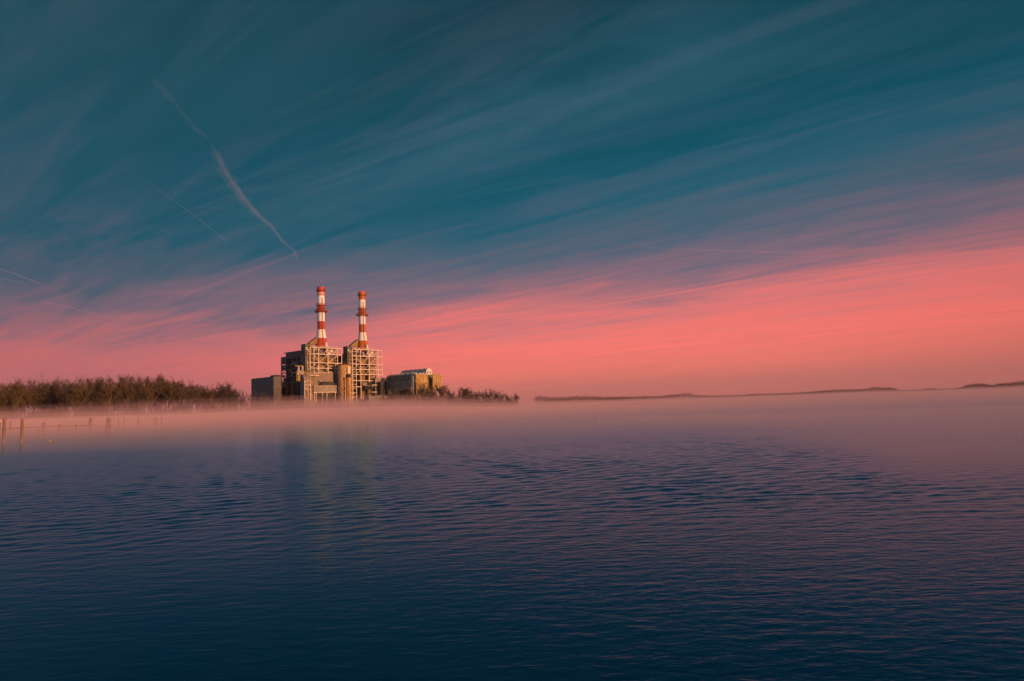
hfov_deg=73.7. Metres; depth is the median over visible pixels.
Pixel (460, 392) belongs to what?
bare tree
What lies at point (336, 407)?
bare bush
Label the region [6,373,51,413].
bare tree
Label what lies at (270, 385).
clad shed
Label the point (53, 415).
undergrowth
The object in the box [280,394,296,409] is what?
bare bush
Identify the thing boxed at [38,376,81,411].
bare tree
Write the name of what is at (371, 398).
wall
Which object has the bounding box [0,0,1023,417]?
sky
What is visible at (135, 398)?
bare tree
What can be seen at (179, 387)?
bare tree
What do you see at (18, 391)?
bare tree
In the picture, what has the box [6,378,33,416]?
bare tree
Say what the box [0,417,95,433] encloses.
jetty
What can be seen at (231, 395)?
bare tree
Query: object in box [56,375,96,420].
bare tree
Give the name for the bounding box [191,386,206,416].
bare tree
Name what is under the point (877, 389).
distant woods
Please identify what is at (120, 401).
bare tree
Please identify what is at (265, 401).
bare bush
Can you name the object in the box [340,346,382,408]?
boiler tower
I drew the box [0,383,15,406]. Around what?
bare tree
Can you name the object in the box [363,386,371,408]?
equipment house
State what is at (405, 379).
precipitator building
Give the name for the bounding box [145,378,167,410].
bare tree
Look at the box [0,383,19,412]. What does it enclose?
bare tree
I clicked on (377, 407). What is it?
bare bush
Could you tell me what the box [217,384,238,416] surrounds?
bare tree
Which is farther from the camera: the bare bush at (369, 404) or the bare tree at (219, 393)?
the bare bush at (369, 404)
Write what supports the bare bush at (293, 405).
on the bank
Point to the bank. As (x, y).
(207, 418)
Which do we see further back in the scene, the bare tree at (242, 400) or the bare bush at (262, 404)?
the bare bush at (262, 404)
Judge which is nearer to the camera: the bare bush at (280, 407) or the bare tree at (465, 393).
the bare bush at (280, 407)
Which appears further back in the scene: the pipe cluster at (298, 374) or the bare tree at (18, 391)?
the pipe cluster at (298, 374)
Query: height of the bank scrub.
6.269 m
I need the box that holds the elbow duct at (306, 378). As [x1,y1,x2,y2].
[300,374,311,408]
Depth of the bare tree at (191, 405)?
376.33 m
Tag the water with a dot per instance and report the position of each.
(876, 536)
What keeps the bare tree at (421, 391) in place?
on the bank
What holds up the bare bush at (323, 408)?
on the bank
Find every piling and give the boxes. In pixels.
[2,418,5,443]
[20,418,23,443]
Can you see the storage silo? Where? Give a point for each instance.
(344, 379)
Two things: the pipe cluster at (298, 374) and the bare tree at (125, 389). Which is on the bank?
the bare tree at (125, 389)
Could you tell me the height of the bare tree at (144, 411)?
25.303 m
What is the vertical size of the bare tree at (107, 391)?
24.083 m
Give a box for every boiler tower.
[298,344,341,383]
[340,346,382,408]
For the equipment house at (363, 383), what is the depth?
530.88 m
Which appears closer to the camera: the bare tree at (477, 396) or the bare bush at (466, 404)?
the bare bush at (466, 404)
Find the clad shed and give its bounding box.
[251,375,284,411]
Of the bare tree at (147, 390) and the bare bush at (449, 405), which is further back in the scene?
the bare bush at (449, 405)
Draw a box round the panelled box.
[313,385,337,410]
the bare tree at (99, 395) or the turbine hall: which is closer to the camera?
the bare tree at (99, 395)
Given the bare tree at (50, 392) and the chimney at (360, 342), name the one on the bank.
the bare tree at (50, 392)
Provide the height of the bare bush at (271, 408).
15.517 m
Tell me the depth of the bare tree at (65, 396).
348.81 m
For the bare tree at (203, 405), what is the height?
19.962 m
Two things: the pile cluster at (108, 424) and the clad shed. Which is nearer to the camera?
the pile cluster at (108, 424)
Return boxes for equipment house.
[361,382,367,407]
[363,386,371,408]
[367,382,371,399]
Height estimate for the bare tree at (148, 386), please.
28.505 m
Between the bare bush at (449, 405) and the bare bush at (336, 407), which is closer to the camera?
the bare bush at (336, 407)
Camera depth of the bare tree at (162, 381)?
373.25 m
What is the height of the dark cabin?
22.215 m
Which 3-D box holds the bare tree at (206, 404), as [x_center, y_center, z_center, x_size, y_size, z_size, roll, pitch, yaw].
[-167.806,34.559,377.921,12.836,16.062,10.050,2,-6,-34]
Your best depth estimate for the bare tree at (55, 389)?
396.67 m
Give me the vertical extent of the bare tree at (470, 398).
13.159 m
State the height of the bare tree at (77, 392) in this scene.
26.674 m
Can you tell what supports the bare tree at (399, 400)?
on the bank
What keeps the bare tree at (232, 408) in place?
on the bank
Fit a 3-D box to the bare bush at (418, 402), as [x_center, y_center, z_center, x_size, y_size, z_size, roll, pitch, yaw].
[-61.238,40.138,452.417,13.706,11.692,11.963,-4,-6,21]
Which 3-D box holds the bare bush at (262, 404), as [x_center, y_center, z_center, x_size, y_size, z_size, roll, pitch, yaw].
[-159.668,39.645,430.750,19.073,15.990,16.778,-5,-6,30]
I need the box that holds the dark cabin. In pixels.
[378,382,388,395]
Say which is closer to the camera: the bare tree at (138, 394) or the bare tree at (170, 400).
the bare tree at (138, 394)
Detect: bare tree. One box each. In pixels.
[0,380,26,414]
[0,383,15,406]
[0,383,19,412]
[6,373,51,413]
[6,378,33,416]
[9,378,32,417]
[17,382,48,413]
[26,385,42,413]
[28,379,68,408]
[34,380,54,413]
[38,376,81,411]
[46,377,62,409]
[55,379,86,421]
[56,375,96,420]
[60,379,86,412]
[75,375,108,414]
[85,378,121,413]
[87,378,128,417]
[93,378,108,412]
[103,374,134,415]
[107,374,132,411]
[113,373,136,419]
[114,378,143,410]
[123,377,145,409]
[128,374,165,418]
[132,376,155,412]
[143,373,164,411]
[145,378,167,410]
[149,374,168,414]
[154,376,179,416]
[158,379,187,418]
[164,383,175,415]
[178,382,200,417]
[180,391,200,413]
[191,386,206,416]
[193,383,220,417]
[196,385,205,409]
[202,393,213,411]
[214,382,232,416]
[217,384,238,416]
[217,385,242,416]
[224,392,237,413]
[234,391,251,415]
[386,388,400,406]
[392,389,405,404]
[402,387,418,407]
[414,382,432,405]
[423,392,434,402]
[426,384,446,402]
[439,385,457,406]
[454,384,471,398]
[460,389,472,400]
[466,390,477,402]
[473,391,481,403]
[480,391,490,401]
[483,389,495,402]
[493,391,500,401]
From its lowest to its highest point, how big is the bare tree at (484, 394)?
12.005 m
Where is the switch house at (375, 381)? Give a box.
[372,378,383,395]
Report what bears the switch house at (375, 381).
on the bank
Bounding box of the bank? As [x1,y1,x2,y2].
[0,406,518,427]
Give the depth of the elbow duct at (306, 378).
485.62 m
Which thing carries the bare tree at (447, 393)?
on the bank
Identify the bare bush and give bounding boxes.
[243,391,260,411]
[248,392,269,408]
[254,393,275,410]
[264,394,285,411]
[266,393,290,410]
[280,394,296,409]
[288,396,306,409]
[308,399,321,409]
[316,395,328,410]
[322,395,340,409]
[330,398,345,409]
[363,398,375,409]
[369,393,387,410]
[378,389,397,408]
[412,396,428,406]
[418,395,429,407]
[434,396,444,406]
[442,396,455,406]
[461,396,474,407]
[493,396,505,405]
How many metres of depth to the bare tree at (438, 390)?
457.01 m
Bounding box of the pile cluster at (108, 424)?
[105,417,111,429]
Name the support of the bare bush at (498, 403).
on the bank
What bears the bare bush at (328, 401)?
on the bank
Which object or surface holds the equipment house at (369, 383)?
on the bank
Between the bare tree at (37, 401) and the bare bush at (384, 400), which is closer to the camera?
the bare tree at (37, 401)
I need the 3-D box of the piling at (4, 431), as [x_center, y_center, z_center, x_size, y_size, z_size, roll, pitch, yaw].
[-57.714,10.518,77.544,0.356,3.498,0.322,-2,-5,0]
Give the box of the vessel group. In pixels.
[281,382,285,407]
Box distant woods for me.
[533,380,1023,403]
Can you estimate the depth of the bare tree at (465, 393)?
465.66 m
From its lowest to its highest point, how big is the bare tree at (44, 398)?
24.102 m
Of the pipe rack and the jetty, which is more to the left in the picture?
the jetty
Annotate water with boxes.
[0,388,1023,680]
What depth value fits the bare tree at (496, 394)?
476.29 m
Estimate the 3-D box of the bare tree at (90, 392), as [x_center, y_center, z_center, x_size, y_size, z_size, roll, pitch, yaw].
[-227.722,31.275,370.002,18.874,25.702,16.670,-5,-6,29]
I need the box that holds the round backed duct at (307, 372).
[300,371,313,406]
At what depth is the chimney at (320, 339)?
518.39 m
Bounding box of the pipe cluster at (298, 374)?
[296,369,302,381]
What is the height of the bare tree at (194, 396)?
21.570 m
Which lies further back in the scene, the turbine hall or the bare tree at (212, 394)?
the turbine hall
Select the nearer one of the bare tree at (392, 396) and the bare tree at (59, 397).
the bare tree at (59, 397)
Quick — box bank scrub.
[245,399,517,414]
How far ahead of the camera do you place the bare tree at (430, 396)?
453.85 m
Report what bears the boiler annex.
on the bank
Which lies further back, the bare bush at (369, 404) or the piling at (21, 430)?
the bare bush at (369, 404)
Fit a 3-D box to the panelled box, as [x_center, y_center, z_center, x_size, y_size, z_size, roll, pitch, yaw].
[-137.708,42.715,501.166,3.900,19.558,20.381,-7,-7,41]
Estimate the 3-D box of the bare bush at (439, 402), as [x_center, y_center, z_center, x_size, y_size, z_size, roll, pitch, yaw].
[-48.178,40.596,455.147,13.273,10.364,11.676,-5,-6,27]
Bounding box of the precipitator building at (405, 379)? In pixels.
[384,368,441,403]
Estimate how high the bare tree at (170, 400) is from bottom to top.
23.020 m
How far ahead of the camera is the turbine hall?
512.71 m
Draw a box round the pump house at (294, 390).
[287,372,300,409]
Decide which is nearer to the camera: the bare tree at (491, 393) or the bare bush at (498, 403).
the bare bush at (498, 403)
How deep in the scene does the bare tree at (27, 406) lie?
404.78 m
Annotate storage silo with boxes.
[337,362,351,408]
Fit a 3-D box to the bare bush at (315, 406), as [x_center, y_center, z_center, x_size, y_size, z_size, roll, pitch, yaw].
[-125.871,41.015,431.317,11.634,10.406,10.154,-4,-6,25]
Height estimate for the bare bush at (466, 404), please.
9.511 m
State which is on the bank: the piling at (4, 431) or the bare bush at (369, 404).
the bare bush at (369, 404)
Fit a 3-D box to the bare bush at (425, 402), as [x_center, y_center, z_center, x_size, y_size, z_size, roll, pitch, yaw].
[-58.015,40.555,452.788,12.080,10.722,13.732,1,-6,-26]
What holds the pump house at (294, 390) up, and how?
on the bank
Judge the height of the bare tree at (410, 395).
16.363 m
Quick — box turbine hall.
[281,350,326,408]
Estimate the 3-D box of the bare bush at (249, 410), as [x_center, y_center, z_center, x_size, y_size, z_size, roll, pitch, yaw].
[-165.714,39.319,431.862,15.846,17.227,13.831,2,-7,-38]
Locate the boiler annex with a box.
[331,356,340,372]
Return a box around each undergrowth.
[0,401,244,423]
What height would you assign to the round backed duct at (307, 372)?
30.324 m
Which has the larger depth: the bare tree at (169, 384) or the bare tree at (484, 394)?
the bare tree at (484, 394)
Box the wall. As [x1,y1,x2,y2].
[368,395,386,408]
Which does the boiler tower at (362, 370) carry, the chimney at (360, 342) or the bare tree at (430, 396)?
the chimney at (360, 342)
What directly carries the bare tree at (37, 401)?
on the bank
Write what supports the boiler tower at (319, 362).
on the bank
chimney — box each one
[307,287,327,347]
[349,291,367,349]
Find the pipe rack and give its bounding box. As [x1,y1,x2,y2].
[304,381,310,405]
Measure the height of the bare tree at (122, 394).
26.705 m
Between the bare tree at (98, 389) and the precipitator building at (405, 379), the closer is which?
the bare tree at (98, 389)

